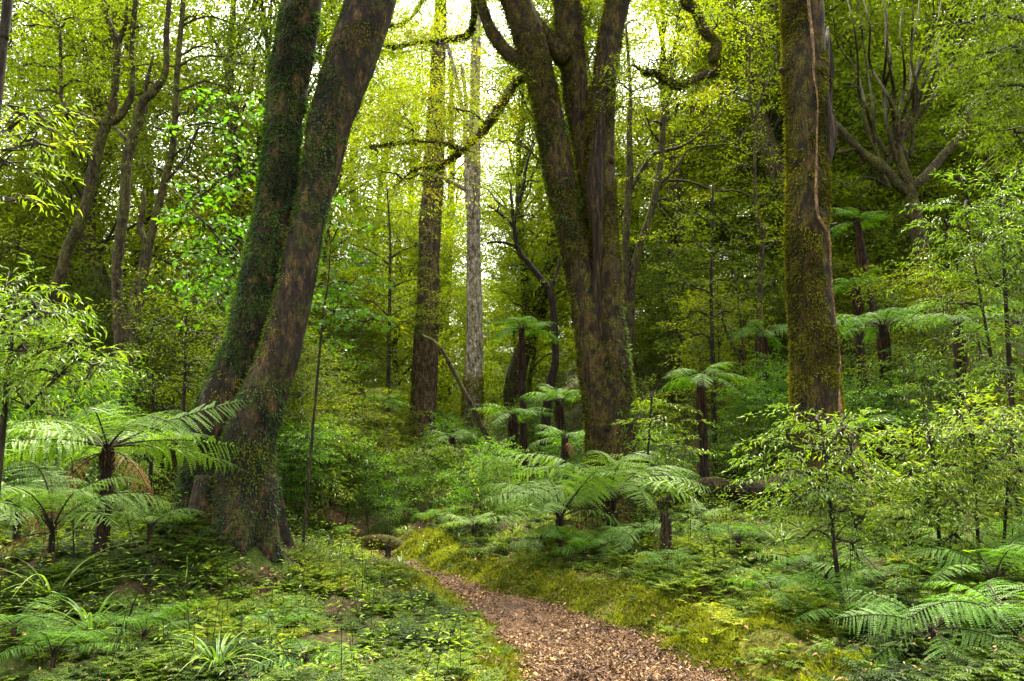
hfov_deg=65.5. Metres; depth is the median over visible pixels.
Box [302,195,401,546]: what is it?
tree
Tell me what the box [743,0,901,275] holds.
forest tree
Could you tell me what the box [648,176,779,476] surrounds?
conical sapling tree
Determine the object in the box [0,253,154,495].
hanging leaf shrub
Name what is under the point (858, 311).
tree fern
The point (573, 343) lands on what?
forest tree
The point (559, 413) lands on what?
tree fern
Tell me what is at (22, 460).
sapling
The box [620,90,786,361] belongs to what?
forest tree
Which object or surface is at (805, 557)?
ground fern
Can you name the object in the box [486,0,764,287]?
forest tree
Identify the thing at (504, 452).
sapling
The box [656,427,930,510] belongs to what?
fallen log
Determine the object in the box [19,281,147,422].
sapling
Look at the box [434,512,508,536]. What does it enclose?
ground fern
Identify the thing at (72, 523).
bare seedling
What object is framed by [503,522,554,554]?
ground fern
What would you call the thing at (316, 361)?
forest tree
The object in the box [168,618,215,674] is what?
bare seedling
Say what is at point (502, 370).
forest tree
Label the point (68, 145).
forest tree
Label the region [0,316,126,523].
sapling
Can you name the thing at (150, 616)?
ground fern
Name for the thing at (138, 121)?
slender multistem tree
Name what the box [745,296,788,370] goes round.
sapling
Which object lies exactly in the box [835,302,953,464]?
tree fern
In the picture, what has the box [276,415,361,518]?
sapling
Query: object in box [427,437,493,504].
sapling
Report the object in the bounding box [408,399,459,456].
sapling
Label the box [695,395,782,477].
sapling
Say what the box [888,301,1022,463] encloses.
tree fern
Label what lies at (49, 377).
sapling
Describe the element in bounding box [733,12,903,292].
forest tree
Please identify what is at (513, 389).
forest tree
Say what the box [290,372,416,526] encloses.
sapling
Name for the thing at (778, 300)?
sapling
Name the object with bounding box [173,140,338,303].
forest tree
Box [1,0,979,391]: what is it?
sky
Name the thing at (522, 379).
tree fern
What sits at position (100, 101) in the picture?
forest tree
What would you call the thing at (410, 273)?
forest tree
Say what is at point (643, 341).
forest tree
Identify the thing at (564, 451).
tree fern
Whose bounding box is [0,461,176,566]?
tree fern
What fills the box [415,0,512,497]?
pale trunk tree
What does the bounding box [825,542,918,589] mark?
ground fern
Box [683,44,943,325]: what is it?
forest tree
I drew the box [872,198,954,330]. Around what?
sapling
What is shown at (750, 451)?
sapling
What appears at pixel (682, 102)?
forest tree
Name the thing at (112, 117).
forked leaning tree
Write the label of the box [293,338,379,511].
sapling
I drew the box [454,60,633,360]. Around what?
forest tree
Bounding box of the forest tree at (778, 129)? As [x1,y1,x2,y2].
[634,0,910,227]
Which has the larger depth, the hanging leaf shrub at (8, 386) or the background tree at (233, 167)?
the background tree at (233, 167)
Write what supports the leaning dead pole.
on the ground at (14, 661)
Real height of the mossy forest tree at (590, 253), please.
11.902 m
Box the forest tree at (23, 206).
[0,150,154,473]
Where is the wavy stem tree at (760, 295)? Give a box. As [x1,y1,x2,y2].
[683,14,785,459]
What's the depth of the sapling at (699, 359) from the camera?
15.89 m
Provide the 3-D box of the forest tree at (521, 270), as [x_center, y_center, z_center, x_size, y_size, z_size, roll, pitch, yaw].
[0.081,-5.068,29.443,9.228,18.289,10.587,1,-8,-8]
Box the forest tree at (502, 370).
[464,277,562,404]
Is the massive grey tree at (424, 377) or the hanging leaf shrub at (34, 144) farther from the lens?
the massive grey tree at (424, 377)
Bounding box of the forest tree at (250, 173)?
[139,77,356,342]
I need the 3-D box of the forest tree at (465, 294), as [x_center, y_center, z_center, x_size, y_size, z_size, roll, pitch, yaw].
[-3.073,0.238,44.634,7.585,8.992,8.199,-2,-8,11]
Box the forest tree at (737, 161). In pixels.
[685,4,889,289]
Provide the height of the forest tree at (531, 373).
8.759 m
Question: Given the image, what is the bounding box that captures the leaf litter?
[0,315,1023,680]
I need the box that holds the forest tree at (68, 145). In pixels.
[0,0,217,375]
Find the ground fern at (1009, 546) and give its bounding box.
[899,535,1023,599]
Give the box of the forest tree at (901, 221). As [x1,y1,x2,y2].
[833,51,1021,269]
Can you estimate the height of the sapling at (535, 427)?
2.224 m
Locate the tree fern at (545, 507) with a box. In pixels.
[478,468,628,544]
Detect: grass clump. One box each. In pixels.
[0,542,197,599]
[2,591,215,641]
[136,629,301,674]
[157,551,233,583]
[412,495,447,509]
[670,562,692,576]
[750,527,806,545]
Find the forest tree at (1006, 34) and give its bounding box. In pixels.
[839,0,1023,280]
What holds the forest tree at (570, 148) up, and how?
on the ground at (14, 661)
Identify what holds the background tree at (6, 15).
on the ground at (14, 661)
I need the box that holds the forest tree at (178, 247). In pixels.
[149,176,215,364]
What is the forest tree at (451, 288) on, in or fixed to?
on the ground at (14, 661)
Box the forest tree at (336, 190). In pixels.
[125,0,451,412]
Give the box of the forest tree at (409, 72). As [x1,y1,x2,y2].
[309,0,425,400]
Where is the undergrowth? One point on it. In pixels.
(352, 551)
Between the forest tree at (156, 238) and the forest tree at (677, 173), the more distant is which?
the forest tree at (156, 238)
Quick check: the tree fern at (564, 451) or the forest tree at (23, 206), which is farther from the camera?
the forest tree at (23, 206)
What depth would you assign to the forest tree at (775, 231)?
26.80 m
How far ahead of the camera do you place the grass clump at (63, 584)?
6.15 m
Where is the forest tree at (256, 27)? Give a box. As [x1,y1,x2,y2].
[9,0,378,487]
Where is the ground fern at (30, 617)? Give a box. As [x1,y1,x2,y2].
[0,593,74,648]
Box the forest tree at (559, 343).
[487,226,576,378]
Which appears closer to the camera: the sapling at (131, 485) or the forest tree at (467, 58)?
the sapling at (131, 485)
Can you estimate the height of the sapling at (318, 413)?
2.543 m
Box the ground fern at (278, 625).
[225,595,327,638]
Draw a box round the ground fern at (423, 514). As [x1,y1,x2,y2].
[410,506,465,524]
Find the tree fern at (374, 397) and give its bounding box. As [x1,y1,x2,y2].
[343,391,414,512]
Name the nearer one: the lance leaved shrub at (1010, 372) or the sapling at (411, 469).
the lance leaved shrub at (1010, 372)
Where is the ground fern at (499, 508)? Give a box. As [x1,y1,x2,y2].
[488,498,549,515]
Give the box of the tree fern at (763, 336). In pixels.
[718,319,787,460]
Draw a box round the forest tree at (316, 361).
[199,297,366,480]
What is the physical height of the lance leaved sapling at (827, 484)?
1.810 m
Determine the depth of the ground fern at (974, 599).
4.70 m
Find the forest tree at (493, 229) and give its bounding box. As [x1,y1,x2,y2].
[450,133,538,374]
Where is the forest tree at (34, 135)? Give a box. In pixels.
[0,53,111,397]
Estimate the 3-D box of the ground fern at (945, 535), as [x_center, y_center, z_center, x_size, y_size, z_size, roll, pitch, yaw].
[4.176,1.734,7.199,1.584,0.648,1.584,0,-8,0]
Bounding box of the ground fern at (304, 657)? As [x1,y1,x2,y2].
[241,638,357,675]
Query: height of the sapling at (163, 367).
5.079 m
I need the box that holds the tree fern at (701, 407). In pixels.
[657,362,755,501]
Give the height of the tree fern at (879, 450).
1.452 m
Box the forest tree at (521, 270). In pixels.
[397,0,640,435]
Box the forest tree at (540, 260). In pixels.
[511,185,569,338]
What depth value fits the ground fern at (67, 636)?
5.04 m
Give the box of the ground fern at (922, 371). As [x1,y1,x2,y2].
[892,364,953,381]
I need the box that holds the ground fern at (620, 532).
[598,518,659,541]
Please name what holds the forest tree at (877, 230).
on the ground at (14, 661)
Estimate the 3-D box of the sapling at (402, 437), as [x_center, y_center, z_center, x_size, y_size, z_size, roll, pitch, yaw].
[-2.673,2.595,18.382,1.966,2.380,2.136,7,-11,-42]
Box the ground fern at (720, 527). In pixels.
[697,522,785,547]
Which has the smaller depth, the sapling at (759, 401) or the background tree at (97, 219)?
the sapling at (759, 401)
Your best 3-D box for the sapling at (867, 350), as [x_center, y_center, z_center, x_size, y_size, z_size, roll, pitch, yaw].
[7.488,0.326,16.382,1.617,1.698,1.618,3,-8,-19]
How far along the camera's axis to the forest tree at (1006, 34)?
24.92 m
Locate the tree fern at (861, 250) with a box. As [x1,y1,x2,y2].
[830,207,895,361]
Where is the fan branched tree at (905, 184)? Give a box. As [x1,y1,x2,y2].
[831,0,1023,369]
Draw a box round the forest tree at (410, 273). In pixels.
[310,173,509,488]
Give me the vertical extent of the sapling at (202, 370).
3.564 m
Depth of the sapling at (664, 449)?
13.78 m
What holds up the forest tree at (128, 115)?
on the ground at (14, 661)
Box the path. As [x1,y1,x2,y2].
[320,507,725,680]
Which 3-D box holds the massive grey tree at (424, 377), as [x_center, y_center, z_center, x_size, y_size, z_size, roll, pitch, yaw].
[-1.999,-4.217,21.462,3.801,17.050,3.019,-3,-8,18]
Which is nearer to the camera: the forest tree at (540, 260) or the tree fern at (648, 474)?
the tree fern at (648, 474)
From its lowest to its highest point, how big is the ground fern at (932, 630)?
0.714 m
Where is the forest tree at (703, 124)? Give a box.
[637,13,784,335]
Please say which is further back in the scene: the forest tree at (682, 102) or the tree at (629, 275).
the forest tree at (682, 102)
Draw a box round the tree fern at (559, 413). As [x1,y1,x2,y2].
[517,383,579,500]
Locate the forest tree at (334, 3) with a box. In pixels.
[117,0,439,381]
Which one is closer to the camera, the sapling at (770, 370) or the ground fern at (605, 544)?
the ground fern at (605, 544)
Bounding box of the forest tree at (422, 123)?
[351,7,492,325]
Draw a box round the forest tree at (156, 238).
[107,201,190,336]
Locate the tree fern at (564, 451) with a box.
[528,424,584,502]
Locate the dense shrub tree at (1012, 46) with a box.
[908,0,1023,198]
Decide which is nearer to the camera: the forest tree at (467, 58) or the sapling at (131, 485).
the sapling at (131, 485)
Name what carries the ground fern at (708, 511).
on the ground at (14, 661)
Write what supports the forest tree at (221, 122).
on the ground at (14, 661)
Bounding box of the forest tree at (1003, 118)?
[908,0,1023,266]
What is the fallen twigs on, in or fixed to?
on the path
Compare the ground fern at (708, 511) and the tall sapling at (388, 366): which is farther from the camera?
the tall sapling at (388, 366)
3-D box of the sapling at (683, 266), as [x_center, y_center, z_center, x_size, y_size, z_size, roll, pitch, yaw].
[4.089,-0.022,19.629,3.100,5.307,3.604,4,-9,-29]
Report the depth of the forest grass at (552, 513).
11.87 m
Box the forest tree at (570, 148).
[484,6,653,261]
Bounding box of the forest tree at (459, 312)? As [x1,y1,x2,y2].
[378,193,517,427]
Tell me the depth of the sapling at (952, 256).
20.01 m
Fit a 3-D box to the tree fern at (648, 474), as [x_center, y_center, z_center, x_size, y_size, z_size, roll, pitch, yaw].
[1.221,2.409,10.795,3.046,1.830,2.792,0,-8,0]
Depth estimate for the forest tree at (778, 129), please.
25.33 m
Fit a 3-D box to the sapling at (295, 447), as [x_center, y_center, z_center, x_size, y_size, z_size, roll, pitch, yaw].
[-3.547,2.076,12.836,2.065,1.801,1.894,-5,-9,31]
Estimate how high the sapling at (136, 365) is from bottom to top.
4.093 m
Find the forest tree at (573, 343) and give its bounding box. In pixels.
[541,308,657,375]
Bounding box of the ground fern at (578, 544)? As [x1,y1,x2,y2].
[550,534,612,560]
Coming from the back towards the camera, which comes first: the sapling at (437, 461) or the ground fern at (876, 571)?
the sapling at (437, 461)
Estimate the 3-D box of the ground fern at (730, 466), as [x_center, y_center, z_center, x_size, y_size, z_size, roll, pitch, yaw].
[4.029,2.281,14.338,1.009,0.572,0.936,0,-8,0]
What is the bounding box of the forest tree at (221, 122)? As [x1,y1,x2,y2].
[136,45,264,221]
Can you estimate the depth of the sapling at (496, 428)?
20.76 m
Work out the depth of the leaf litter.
6.53 m
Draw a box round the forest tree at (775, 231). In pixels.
[679,0,931,339]
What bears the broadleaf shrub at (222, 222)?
on the ground at (14, 661)
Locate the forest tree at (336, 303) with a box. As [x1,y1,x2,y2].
[204,210,408,392]
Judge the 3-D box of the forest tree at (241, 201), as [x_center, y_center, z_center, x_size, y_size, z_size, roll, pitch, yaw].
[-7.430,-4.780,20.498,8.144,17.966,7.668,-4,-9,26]
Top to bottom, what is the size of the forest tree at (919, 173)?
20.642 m
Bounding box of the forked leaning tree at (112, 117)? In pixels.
[0,0,204,427]
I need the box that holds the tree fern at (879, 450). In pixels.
[843,404,937,486]
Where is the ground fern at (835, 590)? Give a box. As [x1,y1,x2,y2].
[782,569,924,626]
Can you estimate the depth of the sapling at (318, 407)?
14.08 m
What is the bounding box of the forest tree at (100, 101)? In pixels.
[0,0,211,487]
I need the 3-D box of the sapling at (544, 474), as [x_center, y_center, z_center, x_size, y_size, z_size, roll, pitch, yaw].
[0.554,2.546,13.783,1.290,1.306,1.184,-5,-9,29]
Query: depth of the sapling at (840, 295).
19.26 m
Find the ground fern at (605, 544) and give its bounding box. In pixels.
[570,532,633,558]
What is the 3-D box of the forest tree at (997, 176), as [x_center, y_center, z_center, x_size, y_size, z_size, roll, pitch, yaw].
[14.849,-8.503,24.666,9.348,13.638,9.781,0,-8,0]
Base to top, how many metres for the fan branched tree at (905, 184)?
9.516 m
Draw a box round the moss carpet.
[322,525,914,680]
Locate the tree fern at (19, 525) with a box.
[0,478,96,544]
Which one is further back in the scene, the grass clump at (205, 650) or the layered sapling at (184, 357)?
the layered sapling at (184, 357)
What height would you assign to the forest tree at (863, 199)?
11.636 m
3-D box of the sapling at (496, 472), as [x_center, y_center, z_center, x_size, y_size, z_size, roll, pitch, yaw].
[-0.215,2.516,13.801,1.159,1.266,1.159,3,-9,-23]
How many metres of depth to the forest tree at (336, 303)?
34.79 m
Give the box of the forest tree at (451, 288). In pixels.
[401,236,483,400]
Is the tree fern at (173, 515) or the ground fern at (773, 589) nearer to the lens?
the ground fern at (773, 589)
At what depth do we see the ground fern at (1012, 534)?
6.95 m
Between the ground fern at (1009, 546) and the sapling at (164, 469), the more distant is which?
the sapling at (164, 469)
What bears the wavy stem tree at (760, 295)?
on the ground at (14, 661)
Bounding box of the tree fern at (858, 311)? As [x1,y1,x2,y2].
[833,267,895,419]
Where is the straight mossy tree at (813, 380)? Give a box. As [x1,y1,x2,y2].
[777,0,863,518]
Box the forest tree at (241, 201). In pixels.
[26,0,348,407]
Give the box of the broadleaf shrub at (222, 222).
[143,87,265,331]
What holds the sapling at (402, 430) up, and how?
on the ground at (14, 661)
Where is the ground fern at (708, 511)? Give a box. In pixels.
[669,501,730,532]
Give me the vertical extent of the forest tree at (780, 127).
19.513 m
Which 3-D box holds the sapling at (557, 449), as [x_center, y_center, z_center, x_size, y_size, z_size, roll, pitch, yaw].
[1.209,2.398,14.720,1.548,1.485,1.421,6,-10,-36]
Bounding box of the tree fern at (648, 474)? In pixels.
[491,450,712,529]
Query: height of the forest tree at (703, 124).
15.028 m
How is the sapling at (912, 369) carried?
on the ground at (14, 661)
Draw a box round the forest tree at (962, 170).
[826,0,1023,271]
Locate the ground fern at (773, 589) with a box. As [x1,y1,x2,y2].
[717,567,823,609]
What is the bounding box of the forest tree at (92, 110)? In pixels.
[0,0,258,489]
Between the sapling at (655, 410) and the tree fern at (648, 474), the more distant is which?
the sapling at (655, 410)
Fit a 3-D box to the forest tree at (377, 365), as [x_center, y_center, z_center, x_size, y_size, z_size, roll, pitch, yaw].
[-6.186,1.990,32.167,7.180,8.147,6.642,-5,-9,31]
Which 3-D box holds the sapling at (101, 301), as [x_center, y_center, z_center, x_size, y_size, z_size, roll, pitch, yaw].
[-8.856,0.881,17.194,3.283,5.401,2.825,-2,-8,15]
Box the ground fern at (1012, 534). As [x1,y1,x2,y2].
[942,519,1023,570]
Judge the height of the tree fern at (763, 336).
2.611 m
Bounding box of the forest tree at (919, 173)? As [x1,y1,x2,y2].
[771,0,1023,274]
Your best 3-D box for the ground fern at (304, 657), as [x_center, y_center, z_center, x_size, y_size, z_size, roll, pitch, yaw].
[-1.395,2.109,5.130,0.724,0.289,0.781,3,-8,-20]
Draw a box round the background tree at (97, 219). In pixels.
[63,189,126,359]
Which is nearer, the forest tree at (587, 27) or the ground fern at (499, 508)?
the ground fern at (499, 508)
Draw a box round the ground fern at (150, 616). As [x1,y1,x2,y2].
[80,598,210,645]
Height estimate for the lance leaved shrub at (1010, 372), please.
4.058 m
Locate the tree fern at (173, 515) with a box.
[110,503,206,543]
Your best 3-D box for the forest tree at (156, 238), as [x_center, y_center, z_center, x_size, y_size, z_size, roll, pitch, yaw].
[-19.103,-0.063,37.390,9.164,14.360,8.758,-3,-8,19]
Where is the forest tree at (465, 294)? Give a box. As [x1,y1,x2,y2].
[436,269,510,410]
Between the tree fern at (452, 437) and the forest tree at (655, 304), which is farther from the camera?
the forest tree at (655, 304)
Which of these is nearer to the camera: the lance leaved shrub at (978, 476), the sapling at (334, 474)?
the lance leaved shrub at (978, 476)
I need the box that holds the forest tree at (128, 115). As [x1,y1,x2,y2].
[0,0,358,486]
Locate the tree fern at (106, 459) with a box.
[3,399,246,555]
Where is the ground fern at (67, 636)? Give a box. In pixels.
[0,613,138,678]
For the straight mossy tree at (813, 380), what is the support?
on the ground at (14, 661)
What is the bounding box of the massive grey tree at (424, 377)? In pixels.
[382,0,497,494]
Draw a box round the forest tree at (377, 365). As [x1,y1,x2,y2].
[299,300,412,469]
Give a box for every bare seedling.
[64,455,94,559]
[119,556,166,642]
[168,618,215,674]
[342,527,369,612]
[470,465,485,526]
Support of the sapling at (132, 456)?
on the ground at (14, 661)
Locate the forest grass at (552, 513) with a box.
[0,309,1012,568]
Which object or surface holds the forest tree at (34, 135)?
on the ground at (14, 661)
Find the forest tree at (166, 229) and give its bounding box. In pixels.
[130,189,209,302]
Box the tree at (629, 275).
[616,0,784,378]
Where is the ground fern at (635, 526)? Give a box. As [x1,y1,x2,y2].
[596,521,687,555]
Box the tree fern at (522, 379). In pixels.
[489,316,560,487]
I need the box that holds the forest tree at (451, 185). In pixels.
[304,48,484,422]
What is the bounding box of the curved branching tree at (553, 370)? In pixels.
[480,120,564,479]
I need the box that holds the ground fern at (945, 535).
[880,493,1023,560]
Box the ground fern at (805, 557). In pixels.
[751,551,849,584]
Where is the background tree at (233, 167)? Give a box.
[192,83,265,345]
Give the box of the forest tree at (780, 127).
[670,0,940,313]
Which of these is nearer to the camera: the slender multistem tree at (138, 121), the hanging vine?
the hanging vine
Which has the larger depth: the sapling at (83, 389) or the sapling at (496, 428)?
the sapling at (496, 428)
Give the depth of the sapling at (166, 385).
19.84 m
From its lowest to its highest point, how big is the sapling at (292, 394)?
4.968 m
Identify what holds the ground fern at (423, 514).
on the ground at (14, 661)
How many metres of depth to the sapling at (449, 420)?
26.02 m
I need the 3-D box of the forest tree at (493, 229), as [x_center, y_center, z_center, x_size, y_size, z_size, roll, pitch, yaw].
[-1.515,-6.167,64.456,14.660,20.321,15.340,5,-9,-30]
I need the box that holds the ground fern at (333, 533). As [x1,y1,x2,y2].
[306,525,356,540]
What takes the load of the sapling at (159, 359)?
on the ground at (14, 661)
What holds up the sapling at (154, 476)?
on the ground at (14, 661)
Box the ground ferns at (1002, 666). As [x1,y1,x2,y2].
[0,354,1023,680]
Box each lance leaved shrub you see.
[841,373,1023,577]
[883,159,1023,549]
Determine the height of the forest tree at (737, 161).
14.200 m
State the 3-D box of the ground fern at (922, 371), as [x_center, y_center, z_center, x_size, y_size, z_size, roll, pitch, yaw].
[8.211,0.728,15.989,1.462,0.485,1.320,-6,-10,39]
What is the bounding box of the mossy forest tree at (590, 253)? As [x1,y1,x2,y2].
[322,0,769,520]
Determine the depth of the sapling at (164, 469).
17.63 m
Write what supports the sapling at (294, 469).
on the ground at (14, 661)
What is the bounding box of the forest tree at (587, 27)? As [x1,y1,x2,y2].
[480,0,778,402]
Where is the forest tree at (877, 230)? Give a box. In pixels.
[833,141,996,289]
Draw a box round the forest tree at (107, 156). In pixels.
[4,0,195,364]
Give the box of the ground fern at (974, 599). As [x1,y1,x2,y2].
[897,577,1023,640]
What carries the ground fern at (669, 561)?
on the ground at (14, 661)
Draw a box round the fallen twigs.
[330,523,840,680]
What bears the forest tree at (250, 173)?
on the ground at (14, 661)
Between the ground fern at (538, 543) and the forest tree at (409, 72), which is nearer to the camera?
the ground fern at (538, 543)
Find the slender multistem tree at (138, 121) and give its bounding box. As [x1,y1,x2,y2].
[91,0,275,505]
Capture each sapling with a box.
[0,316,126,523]
[0,333,57,477]
[0,345,97,478]
[2,423,80,501]
[4,404,161,514]
[6,346,171,493]
[14,251,173,441]
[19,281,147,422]
[51,359,132,453]
[64,407,175,501]
[64,436,161,513]
[70,322,182,495]
[73,262,231,508]
[122,389,185,497]
[124,253,227,501]
[129,328,210,490]
[132,328,209,488]
[135,427,173,491]
[141,416,189,495]
[145,329,219,464]
[168,397,194,469]
[177,259,374,475]
[191,403,322,508]
[200,316,332,464]
[276,414,354,512]
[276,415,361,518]
[277,394,329,498]
[278,328,365,510]
[278,384,367,522]
[284,266,347,496]
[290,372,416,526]
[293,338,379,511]
[300,330,392,506]
[310,293,414,496]
[315,430,427,534]
[316,172,466,499]
[321,458,352,505]
[346,365,414,494]
[361,402,438,496]
[367,404,435,476]
[377,440,448,514]
[392,412,484,505]
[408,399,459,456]
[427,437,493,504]
[432,434,528,521]
[435,405,459,458]
[464,452,526,511]
[486,400,550,475]
[499,391,574,465]
[504,450,579,505]
[536,430,584,483]
[582,374,698,482]
[591,390,722,520]
[630,229,743,440]
[637,420,685,500]
[639,424,708,489]
[657,275,789,463]
[669,312,740,401]
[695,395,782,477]
[708,372,792,468]
[711,412,790,478]
[717,403,930,607]
[725,346,869,447]
[730,266,789,399]
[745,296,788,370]
[776,244,910,360]
[782,369,931,456]
[839,324,913,384]
[843,247,1023,425]
[845,282,920,346]
[846,344,979,478]
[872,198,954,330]
[929,206,1021,312]
[964,241,1023,315]
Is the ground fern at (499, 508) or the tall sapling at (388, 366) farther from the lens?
the tall sapling at (388, 366)
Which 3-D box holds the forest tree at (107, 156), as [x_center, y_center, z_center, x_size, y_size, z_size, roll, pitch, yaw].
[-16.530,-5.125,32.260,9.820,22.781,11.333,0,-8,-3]
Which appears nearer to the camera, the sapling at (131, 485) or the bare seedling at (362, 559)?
the bare seedling at (362, 559)
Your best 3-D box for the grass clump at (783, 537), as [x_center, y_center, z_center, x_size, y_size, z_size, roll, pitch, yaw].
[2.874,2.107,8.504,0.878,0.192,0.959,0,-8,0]
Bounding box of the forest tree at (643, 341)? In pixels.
[620,199,732,374]
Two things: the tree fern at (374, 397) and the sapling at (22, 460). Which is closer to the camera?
the sapling at (22, 460)
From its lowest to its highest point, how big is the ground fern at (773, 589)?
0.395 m
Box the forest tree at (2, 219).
[0,0,205,391]
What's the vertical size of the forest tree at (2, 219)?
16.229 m
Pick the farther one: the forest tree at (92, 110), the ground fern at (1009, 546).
the forest tree at (92, 110)
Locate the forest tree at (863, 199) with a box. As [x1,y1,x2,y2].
[681,0,1023,373]
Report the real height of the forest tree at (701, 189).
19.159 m
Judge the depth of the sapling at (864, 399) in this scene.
12.13 m
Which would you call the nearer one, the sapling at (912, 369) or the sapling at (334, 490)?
the sapling at (912, 369)
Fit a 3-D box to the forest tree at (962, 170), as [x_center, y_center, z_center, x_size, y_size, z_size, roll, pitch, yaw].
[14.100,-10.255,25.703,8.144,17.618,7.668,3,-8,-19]
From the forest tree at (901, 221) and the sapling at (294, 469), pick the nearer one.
the sapling at (294, 469)
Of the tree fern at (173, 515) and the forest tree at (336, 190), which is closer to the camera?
the tree fern at (173, 515)
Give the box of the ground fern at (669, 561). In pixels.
[632,547,702,568]
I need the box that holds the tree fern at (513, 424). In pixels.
[465,403,555,503]
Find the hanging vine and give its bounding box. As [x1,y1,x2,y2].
[807,0,873,508]
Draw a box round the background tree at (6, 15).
[0,0,62,119]
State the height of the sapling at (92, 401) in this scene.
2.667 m
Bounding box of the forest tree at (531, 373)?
[482,229,578,425]
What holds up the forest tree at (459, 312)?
on the ground at (14, 661)
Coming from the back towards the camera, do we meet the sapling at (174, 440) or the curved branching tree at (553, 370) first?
the curved branching tree at (553, 370)
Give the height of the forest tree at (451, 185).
18.118 m
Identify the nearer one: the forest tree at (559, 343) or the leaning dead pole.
the leaning dead pole
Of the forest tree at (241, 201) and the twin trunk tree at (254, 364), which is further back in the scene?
the forest tree at (241, 201)
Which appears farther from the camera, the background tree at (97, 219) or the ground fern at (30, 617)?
the background tree at (97, 219)
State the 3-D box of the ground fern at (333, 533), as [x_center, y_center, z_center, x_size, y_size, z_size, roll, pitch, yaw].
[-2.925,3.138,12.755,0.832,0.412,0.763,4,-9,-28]
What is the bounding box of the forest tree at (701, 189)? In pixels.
[617,0,762,344]
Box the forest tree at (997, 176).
[834,0,1023,265]
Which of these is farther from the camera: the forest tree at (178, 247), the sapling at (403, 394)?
the forest tree at (178, 247)
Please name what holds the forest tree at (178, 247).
on the ground at (14, 661)
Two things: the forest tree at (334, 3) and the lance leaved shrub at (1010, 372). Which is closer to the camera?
the lance leaved shrub at (1010, 372)
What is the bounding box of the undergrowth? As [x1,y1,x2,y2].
[0,245,1023,680]
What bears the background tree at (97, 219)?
on the ground at (14, 661)
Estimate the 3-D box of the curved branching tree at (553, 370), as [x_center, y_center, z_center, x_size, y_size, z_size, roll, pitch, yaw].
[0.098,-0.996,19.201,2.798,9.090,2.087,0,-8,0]
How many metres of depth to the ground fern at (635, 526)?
9.01 m
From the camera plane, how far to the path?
7.12 m
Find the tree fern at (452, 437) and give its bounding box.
[424,430,477,503]
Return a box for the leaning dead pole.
[422,334,535,498]
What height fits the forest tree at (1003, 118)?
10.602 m
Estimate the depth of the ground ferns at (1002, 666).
6.58 m
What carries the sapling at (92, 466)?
on the ground at (14, 661)
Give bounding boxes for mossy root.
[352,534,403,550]
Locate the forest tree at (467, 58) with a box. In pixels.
[344,0,536,427]
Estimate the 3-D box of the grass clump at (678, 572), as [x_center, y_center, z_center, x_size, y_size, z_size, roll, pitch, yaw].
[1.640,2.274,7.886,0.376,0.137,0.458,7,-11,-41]
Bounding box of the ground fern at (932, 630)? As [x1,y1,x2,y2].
[830,589,1023,668]
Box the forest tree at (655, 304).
[621,100,749,364]
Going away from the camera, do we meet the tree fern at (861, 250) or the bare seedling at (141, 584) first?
the bare seedling at (141, 584)
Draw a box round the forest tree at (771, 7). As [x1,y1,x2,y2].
[615,0,953,298]
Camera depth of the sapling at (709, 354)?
21.61 m
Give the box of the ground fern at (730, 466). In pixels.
[709,452,750,473]
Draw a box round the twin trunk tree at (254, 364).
[160,0,396,562]
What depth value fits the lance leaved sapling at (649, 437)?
11.45 m
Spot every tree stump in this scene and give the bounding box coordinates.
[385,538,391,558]
[658,502,672,558]
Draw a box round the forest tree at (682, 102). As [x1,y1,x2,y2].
[620,6,752,275]
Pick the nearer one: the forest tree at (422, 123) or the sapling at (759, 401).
the sapling at (759, 401)
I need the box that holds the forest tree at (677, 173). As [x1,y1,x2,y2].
[522,0,769,409]
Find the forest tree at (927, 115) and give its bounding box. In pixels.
[840,0,1023,265]
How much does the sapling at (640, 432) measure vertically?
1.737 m
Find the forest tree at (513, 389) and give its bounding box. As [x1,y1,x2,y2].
[441,0,670,434]
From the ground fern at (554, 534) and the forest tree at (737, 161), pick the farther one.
the forest tree at (737, 161)
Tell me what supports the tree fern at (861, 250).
on the ground at (14, 661)
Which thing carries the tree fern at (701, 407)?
on the ground at (14, 661)
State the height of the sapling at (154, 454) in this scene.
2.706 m
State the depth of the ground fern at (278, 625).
6.02 m
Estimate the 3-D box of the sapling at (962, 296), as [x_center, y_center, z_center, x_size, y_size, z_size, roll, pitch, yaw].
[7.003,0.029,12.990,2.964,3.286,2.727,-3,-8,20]
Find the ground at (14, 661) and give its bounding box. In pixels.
[0,241,1023,680]
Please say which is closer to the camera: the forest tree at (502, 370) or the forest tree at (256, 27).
the forest tree at (256, 27)
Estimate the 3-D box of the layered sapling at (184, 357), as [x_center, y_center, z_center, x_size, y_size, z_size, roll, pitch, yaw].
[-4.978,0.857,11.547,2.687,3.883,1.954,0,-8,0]
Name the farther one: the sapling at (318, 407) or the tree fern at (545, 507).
the sapling at (318, 407)
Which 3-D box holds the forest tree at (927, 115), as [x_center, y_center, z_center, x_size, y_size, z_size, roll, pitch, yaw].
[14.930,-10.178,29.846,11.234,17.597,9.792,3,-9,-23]
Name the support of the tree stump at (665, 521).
on the ground at (14, 661)
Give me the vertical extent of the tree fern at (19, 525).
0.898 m
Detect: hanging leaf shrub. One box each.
[0,93,95,216]
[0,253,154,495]
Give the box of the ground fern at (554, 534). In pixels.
[527,525,599,553]

